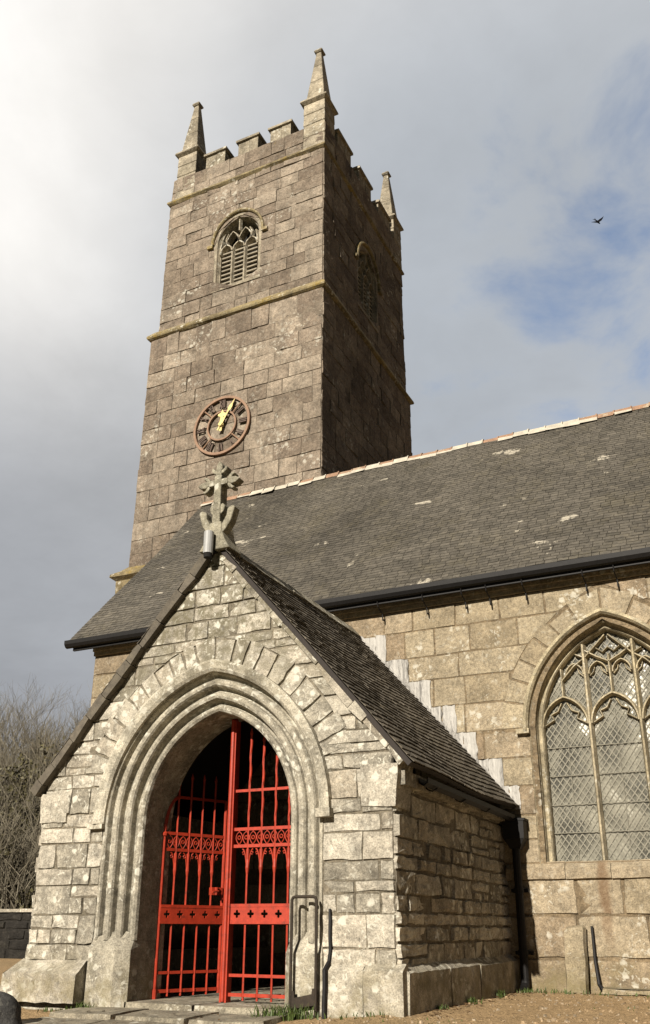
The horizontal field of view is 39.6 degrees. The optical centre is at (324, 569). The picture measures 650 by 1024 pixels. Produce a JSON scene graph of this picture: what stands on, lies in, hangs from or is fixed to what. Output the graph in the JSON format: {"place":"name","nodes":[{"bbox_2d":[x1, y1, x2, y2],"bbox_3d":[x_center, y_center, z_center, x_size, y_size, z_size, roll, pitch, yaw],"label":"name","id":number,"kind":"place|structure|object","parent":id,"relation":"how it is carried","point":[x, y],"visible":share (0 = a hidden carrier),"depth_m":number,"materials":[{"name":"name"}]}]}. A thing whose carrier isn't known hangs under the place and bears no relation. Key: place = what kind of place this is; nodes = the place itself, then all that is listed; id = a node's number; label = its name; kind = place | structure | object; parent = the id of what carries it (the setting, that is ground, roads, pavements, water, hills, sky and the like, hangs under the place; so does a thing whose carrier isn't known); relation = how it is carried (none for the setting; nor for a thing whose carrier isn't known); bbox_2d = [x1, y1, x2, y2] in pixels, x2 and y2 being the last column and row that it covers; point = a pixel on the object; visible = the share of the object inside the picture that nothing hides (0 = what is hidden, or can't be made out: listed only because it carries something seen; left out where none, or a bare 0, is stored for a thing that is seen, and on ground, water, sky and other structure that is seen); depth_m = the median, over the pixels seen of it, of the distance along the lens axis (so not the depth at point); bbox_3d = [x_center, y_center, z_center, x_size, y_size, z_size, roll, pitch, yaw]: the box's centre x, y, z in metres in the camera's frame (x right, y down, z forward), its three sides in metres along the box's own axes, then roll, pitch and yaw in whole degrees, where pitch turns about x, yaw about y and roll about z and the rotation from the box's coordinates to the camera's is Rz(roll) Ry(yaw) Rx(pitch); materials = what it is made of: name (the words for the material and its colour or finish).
{"place":"outdoors","nodes":[
{"label":"outdoors","id":0,"kind":"place"},
{"bbox_2d":[22,1007,286,1023],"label":"path","id":1,"kind":"structure","parent":0,"point":[97,1015],"depth_m":8.11,"materials":[{"name":"stone"}]},
{"bbox_2d":[62,991,638,1023],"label":"fallen leaves","id":2,"kind":"object","parent":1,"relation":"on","point":[466,1004],"visible":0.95,"depth_m":8.55,"materials":[{"name":"brown plant"}]},
{"bbox_2d":[121,983,284,1014],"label":"porch floor","id":3,"kind":"structure","parent":0,"point":[199,1001],"depth_m":8.91,"materials":[{"name":"stone"}]},
{"bbox_2d":[109,48,413,593],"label":"church tower","id":4,"kind":"structure","parent":0,"point":[281,316],"depth_m":22.64,"materials":[{"name":"stone"}]},
{"bbox_2d":[193,395,250,455],"bbox_3d":[-2.427,-3.389,21.210,1.550,1.550,0.160,-10,-24,24],"label":"tower clock","id":5,"kind":"object","parent":4,"relation":"attached to","point":[203,440],"visible":1,"depth_m":21.19,"materials":[{"name":"brown paint"}]},
{"bbox_2d":[207,207,267,292],"bbox_3d":[-2.173,-8.270,23.513,1.805,2.434,0.560,-10,-24,24],"label":"belfry window","id":6,"kind":"structure","parent":4,"relation":"in","point":[238,250],"depth_m":23.51,"materials":[{"name":"stone"}]},
{"bbox_2d":[354,241,382,333],"bbox_3d":[0.981,-7.787,24.693,0.560,2.434,1.805,-10,-24,24],"label":"belfry window","id":7,"kind":"structure","parent":4,"relation":"in","point":[368,292],"depth_m":24.85,"materials":[{"name":"stone"}]},
{"bbox_2d":[0,958,649,1023],"bbox_3d":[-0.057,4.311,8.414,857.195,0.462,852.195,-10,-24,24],"label":"ground","id":8,"kind":"structure","parent":0,"point":[509,1014],"depth_m":8.04,"materials":[{"name":"brown soil"}]},
{"bbox_2d":[0,991,21,1023],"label":"boulder","id":9,"kind":"object","parent":8,"relation":"on","point":[10,1009],"visible":1,"depth_m":7.89,"materials":[{"name":"stone"}]},
{"bbox_2d":[0,909,32,958],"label":"boundary wall","id":10,"kind":"structure","parent":8,"relation":"on","point":[15,925],"depth_m":20.68,"materials":[{"name":"stone"}]},
{"bbox_2d":[0,756,39,838],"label":"scrub bush","id":11,"kind":"object","parent":8,"relation":"on","point":[8,772],"visible":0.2,"depth_m":31.12,"materials":[{"name":"brown plant"}]},
{"bbox_2d":[0,818,40,908],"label":"scrub bush","id":12,"kind":"object","parent":8,"relation":"on","point":[23,894],"visible":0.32,"depth_m":25.62,"materials":[{"name":"brown plant"}]},
{"bbox_2d":[0,780,40,908],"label":"scrub bush","id":13,"kind":"object","parent":8,"relation":"on","point":[31,819],"visible":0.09,"depth_m":28.68,"materials":[{"name":"brown plant"}]},
{"bbox_2d":[0,804,40,907],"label":"scrub bush","id":14,"kind":"object","parent":8,"relation":"on","point":[9,837],"visible":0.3,"depth_m":26.36,"materials":[{"name":"brown plant"}]},
{"bbox_2d":[0,696,60,764],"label":"bare tree","id":15,"kind":"object","parent":8,"relation":"on","point":[21,736],"visible":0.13,"depth_m":40.47,"materials":[{"name":"brown plant"}]},
{"bbox_2d":[1,723,67,827],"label":"bare tree","id":16,"kind":"object","parent":8,"relation":"on","point":[33,764],"visible":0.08,"depth_m":32.71,"materials":[{"name":"brown plant"}]},
{"bbox_2d":[0,700,68,769],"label":"bare tree","id":17,"kind":"object","parent":8,"relation":"on","point":[24,735],"visible":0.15,"depth_m":39.54,"materials":[{"name":"brown plant"}]},
{"bbox_2d":[0,676,71,813],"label":"bare tree","id":18,"kind":"object","parent":8,"relation":"on","point":[8,750],"visible":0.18,"depth_m":35.55,"materials":[{"name":"brown plant"}]},
{"bbox_2d":[0,717,73,842],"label":"scrub bush","id":19,"kind":"object","parent":8,"relation":"on","point":[32,769],"visible":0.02,"depth_m":31.81,"materials":[{"name":"brown plant"}]},
{"bbox_2d":[1,681,82,764],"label":"bare tree","id":20,"kind":"object","parent":8,"relation":"on","point":[43,722],"visible":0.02,"depth_m":50.60,"materials":[{"name":"brown plant"}]},
{"bbox_2d":[0,677,89,771],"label":"bare tree","id":21,"kind":"object","parent":8,"relation":"on","point":[32,734],"visible":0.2,"depth_m":41.29,"materials":[{"name":"brown plant"}]},
{"bbox_2d":[0,682,90,776],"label":"bare tree","id":22,"kind":"object","parent":8,"relation":"on","point":[69,730],"visible":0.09,"depth_m":34.84,"materials":[{"name":"brown plant"}]},
{"bbox_2d":[0,461,520,1018],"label":"church porch","id":23,"kind":"object","parent":8,"relation":"on","point":[396,867],"visible":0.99,"depth_m":9.55,"materials":[{"name":"stone"}]},
{"bbox_2d":[152,774,227,998],"bbox_3d":[-1.441,3.416,9.903,0.847,2.330,0.143,17,-27,-37],"label":"gate leaf","id":24,"kind":"object","parent":23,"relation":"attached to","point":[186,910],"visible":0.99,"depth_m":9.88,"materials":[{"name":"red paint"}]},
{"bbox_2d":[203,530,217,558],"bbox_3d":[-1.285,-0.268,10.132,0.112,0.320,0.196,-10,-24,24],"label":"wall lamp","id":25,"kind":"object","parent":23,"relation":"attached to","point":[208,547],"visible":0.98,"depth_m":10.06,"materials":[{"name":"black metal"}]},
{"bbox_2d":[219,719,290,1002],"bbox_3d":[-0.615,2.876,9.263,0.915,2.870,0.117,-10,-24,24],"label":"gate leaf","id":26,"kind":"object","parent":23,"relation":"attached to","point":[230,909],"visible":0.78,"depth_m":9.22,"materials":[{"name":"red paint"}]},
{"bbox_2d":[321,909,331,1018],"bbox_3d":[0.016,3.523,8.010,0.045,0.972,0.121,-17,-28,37],"label":"wall cable","id":27,"kind":"object","parent":23,"relation":"attached to","point":[324,978],"depth_m":7.99,"materials":[{"name":"black metal"}]},
{"bbox_2d":[418,777,514,820],"bbox_3d":[1.612,2.564,9.940,0.155,0.105,3.150,-10,-24,24],"label":"porch gutter","id":28,"kind":"object","parent":23,"relation":"attached to","point":[444,789],"visible":1,"depth_m":9.55,"materials":[{"name":"black metal"}]},
{"bbox_2d":[288,895,317,1017],"bbox_3d":[-0.195,3.527,8.074,0.285,1.168,0.029,-10,-24,24],"label":"handrail","id":29,"kind":"object","parent":8,"relation":"on","point":[309,1000],"visible":1,"depth_m":8.04,"materials":[{"name":"metal"}]},
{"bbox_2d":[64,402,649,995],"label":"church nave","id":30,"kind":"structure","parent":8,"relation":"on","point":[496,590],"depth_m":12.48,"materials":[{"name":"stone"}]},
{"bbox_2d":[501,818,533,990],"bbox_3d":[2.358,4.032,10.917,0.300,1.974,0.227,-10,-24,24],"label":"drainpipe","id":31,"kind":"object","parent":30,"relation":"attached to","point":[515,833],"visible":0.98,"depth_m":10.98,"materials":[{"name":"black metal"}]},
{"bbox_2d":[516,608,649,864],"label":"window","id":32,"kind":"structure","parent":30,"relation":"in","point":[581,693],"depth_m":11.50,"materials":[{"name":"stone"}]},
{"bbox_2d":[590,926,603,991],"bbox_3d":[3.135,4.473,10.352,0.057,0.723,0.184,7,-23,-18],"label":"earth cable","id":33,"kind":"object","parent":30,"relation":"attached to","point":[600,986],"visible":0.92,"depth_m":10.38,"materials":[{"name":"black metal"}]},
{"bbox_2d":[308,991,649,1023],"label":"pebbles","id":34,"kind":"object","parent":8,"relation":"on","point":[522,1022],"visible":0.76,"depth_m":7.73,"materials":[{"name":"gravel"}]},
{"bbox_2d":[564,925,588,993],"bbox_3d":[2.899,4.514,10.448,0.288,0.764,0.118,-10,-24,24],"label":"leaning slab","id":35,"kind":"object","parent":8,"relation":"on","point":[576,969],"depth_m":10.42,"materials":[{"name":"stone"}]},
{"bbox_2d":[602,987,649,995],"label":"kerb stone","id":36,"kind":"object","parent":8,"relation":"on","point":[622,991],"visible":0.93,"depth_m":10.03,"materials":[{"name":"beige stone"}]},
{"bbox_2d":[0,0,649,771],"label":"sky","id":37,"kind":"structure","parent":0,"point":[501,130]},
{"bbox_2d":[37,987,649,1023],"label":"grass","id":38,"kind":"structure","parent":0,"point":[292,1015],"depth_m":7.97,"materials":[{"name":"green plant"}]},
{"bbox_2d":[593,216,603,223],"bbox_3d":[12.031,-15.466,39.997,0.613,0.404,0.170,2,-22,-4],"label":"bird","id":39,"kind":"object","parent":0,"point":[598,221],"visible":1,"depth_m":39.98}
]}

